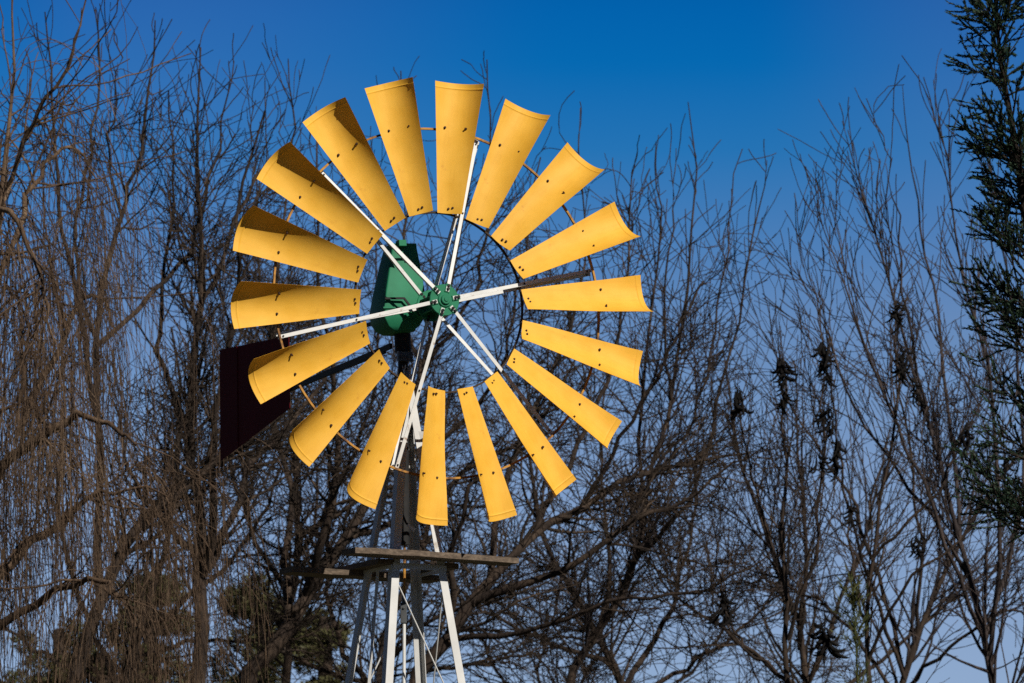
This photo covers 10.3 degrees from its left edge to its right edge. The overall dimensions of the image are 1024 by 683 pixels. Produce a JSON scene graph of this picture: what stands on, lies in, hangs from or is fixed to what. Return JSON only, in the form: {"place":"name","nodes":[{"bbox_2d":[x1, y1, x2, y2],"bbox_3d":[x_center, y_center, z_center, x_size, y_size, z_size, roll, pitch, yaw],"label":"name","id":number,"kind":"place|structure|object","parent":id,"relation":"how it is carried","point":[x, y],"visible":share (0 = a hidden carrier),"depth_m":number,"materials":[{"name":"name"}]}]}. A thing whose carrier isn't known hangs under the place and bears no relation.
{"place":"outdoors","nodes":[
{"label":"outdoors","id":0,"kind":"place"},
{"bbox_2d":[0,0,1023,682],"label":"sky","id":1,"kind":"structure","parent":0,"point":[746,71],"materials":[{"name":"blue"}]},
{"label":"ground","id":2,"kind":"structure","parent":0,"visible":0},
{"bbox_2d":[0,615,113,682],"bbox_3d":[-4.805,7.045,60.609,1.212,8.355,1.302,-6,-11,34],"label":"pine tree","id":3,"kind":"object","parent":2,"relation":"on","point":[93,657],"visible":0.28,"depth_m":61.12,"materials":[{"name":"green plant"}]},
{"bbox_2d":[90,567,194,682],"bbox_3d":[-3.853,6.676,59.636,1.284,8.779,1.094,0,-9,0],"label":"pine tree","id":4,"kind":"object","parent":2,"relation":"on","point":[149,640],"visible":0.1,"depth_m":60.12,"materials":[{"name":"green plant"}]},
{"bbox_2d":[0,0,288,682],"bbox_3d":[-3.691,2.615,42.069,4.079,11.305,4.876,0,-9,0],"label":"weeping willow","id":5,"kind":"object","parent":2,"relation":"on","point":[31,407],"visible":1,"depth_m":42.14,"materials":[{"name":"brown plant"}]},
{"bbox_2d":[0,0,364,682],"bbox_3d":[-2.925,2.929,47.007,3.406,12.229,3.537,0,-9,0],"label":"bare tree","id":6,"kind":"object","parent":2,"relation":"on","point":[189,485],"visible":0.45,"depth_m":47.03,"materials":[{"name":"brown plant"}]},
{"bbox_2d":[11,20,393,682],"bbox_3d":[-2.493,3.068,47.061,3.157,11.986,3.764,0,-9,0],"label":"bare tree","id":7,"kind":"object","parent":2,"relation":"on","point":[201,256],"visible":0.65,"depth_m":47.60,"materials":[{"name":"brown plant"}]},
{"bbox_2d":[0,316,412,682],"bbox_3d":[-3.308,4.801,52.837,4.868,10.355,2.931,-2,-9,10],"label":"bare tree","id":8,"kind":"object","parent":2,"relation":"on","point":[180,605],"visible":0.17,"depth_m":53.07,"materials":[{"name":"brown plant"}]},
{"bbox_2d":[208,573,312,682],"bbox_3d":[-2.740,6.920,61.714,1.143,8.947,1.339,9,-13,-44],"label":"pine tree","id":9,"kind":"object","parent":2,"relation":"on","point":[271,677],"visible":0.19,"depth_m":62.07,"materials":[{"name":"green plant"}]},
{"bbox_2d":[292,609,356,682],"bbox_3d":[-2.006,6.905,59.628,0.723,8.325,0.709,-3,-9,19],"label":"pine tree","id":10,"kind":"object","parent":2,"relation":"on","point":[303,645],"visible":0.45,"depth_m":60.11,"materials":[{"name":"green plant"}]},
{"bbox_2d":[136,110,533,682],"bbox_3d":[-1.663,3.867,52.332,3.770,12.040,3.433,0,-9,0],"label":"bare tree","id":11,"kind":"object","parent":2,"relation":"on","point":[286,664],"visible":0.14,"depth_m":52.41,"materials":[{"name":"brown plant"}]},
{"bbox_2d":[155,328,634,682],"bbox_3d":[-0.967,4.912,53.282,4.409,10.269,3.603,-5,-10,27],"label":"bare tree","id":12,"kind":"object","parent":2,"relation":"on","point":[360,672],"visible":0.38,"depth_m":53.40,"materials":[{"name":"brown plant"}]},
{"bbox_2d":[177,51,656,682],"bbox_3d":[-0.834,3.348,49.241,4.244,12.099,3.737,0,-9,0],"label":"bare tree","id":13,"kind":"object","parent":2,"relation":"on","point":[309,587],"visible":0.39,"depth_m":49.55,"materials":[{"name":"brown plant"}]},
{"bbox_2d":[220,77,653,682],"bbox_3d":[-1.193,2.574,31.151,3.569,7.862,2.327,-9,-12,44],"label":"windmill","id":14,"kind":"object","parent":2,"relation":"on","point":[260,381],"visible":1,"depth_m":30.86,"materials":[{"name":"yellow metal"}]},
{"bbox_2d":[317,91,841,682],"bbox_3d":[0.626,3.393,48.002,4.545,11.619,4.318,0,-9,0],"label":"bare tree","id":15,"kind":"object","parent":2,"relation":"on","point":[479,595],"visible":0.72,"depth_m":48.23,"materials":[{"name":"brown plant"}]},
{"bbox_2d":[347,272,857,682],"bbox_3d":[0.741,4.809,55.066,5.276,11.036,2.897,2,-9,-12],"label":"bare tree","id":16,"kind":"object","parent":2,"relation":"on","point":[630,676],"visible":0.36,"depth_m":55.33,"materials":[{"name":"brown plant"}]},
{"bbox_2d":[406,509,897,682],"bbox_3d":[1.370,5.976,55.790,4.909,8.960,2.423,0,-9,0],"label":"bare tree","id":17,"kind":"object","parent":2,"relation":"on","point":[693,670],"visible":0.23,"depth_m":56.16,"materials":[{"name":"brown plant"}]},
{"bbox_2d":[529,102,786,682],"bbox_3d":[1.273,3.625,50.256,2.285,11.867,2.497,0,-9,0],"label":"bare tree","id":18,"kind":"object","parent":2,"relation":"on","point":[591,641],"visible":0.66,"depth_m":50.70,"materials":[{"name":"brown plant"}]},
{"bbox_2d":[686,270,856,682],"bbox_3d":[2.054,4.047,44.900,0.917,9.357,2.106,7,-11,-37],"label":"podded tree","id":19,"kind":"object","parent":2,"relation":"on","point":[825,641],"visible":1,"depth_m":45.26,"materials":[{"name":"brown plant"}]},
{"bbox_2d":[585,254,1023,682],"bbox_3d":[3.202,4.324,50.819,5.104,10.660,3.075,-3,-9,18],"label":"bare tree","id":20,"kind":"object","parent":2,"relation":"on","point":[912,656],"visible":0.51,"depth_m":51.25,"materials":[{"name":"brown plant"}]},
{"bbox_2d":[588,314,1023,682],"bbox_3d":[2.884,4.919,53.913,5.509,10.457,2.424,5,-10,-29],"label":"bare tree","id":21,"kind":"object","parent":2,"relation":"on","point":[805,676],"visible":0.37,"depth_m":54.21,"materials":[{"name":"brown plant"}]},
{"bbox_2d":[828,563,872,682],"bbox_3d":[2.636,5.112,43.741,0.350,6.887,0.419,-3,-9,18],"label":"sapling","id":22,"kind":"object","parent":2,"relation":"on","point":[854,603],"visible":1,"depth_m":44.19,"materials":[{"name":"green plant"}]},
{"bbox_2d":[718,48,1023,682],"bbox_3d":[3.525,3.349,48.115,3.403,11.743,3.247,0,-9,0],"label":"bare tree","id":23,"kind":"object","parent":2,"relation":"on","point":[985,628],"visible":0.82,"depth_m":48.38,"materials":[{"name":"brown plant"}]},
{"bbox_2d":[804,260,1023,682],"bbox_3d":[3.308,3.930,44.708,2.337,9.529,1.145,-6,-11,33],"label":"podded tree","id":24,"kind":"object","parent":2,"relation":"on","point":[901,371],"visible":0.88,"depth_m":45.27,"materials":[{"name":"brown plant"}]},
{"bbox_2d":[939,0,1023,545],"bbox_3d":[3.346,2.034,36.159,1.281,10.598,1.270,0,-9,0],"label":"conifer","id":25,"kind":"object","parent":2,"relation":"on","point":[1011,147],"visible":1,"depth_m":36.49,"materials":[{"name":"green plant"}]}
]}

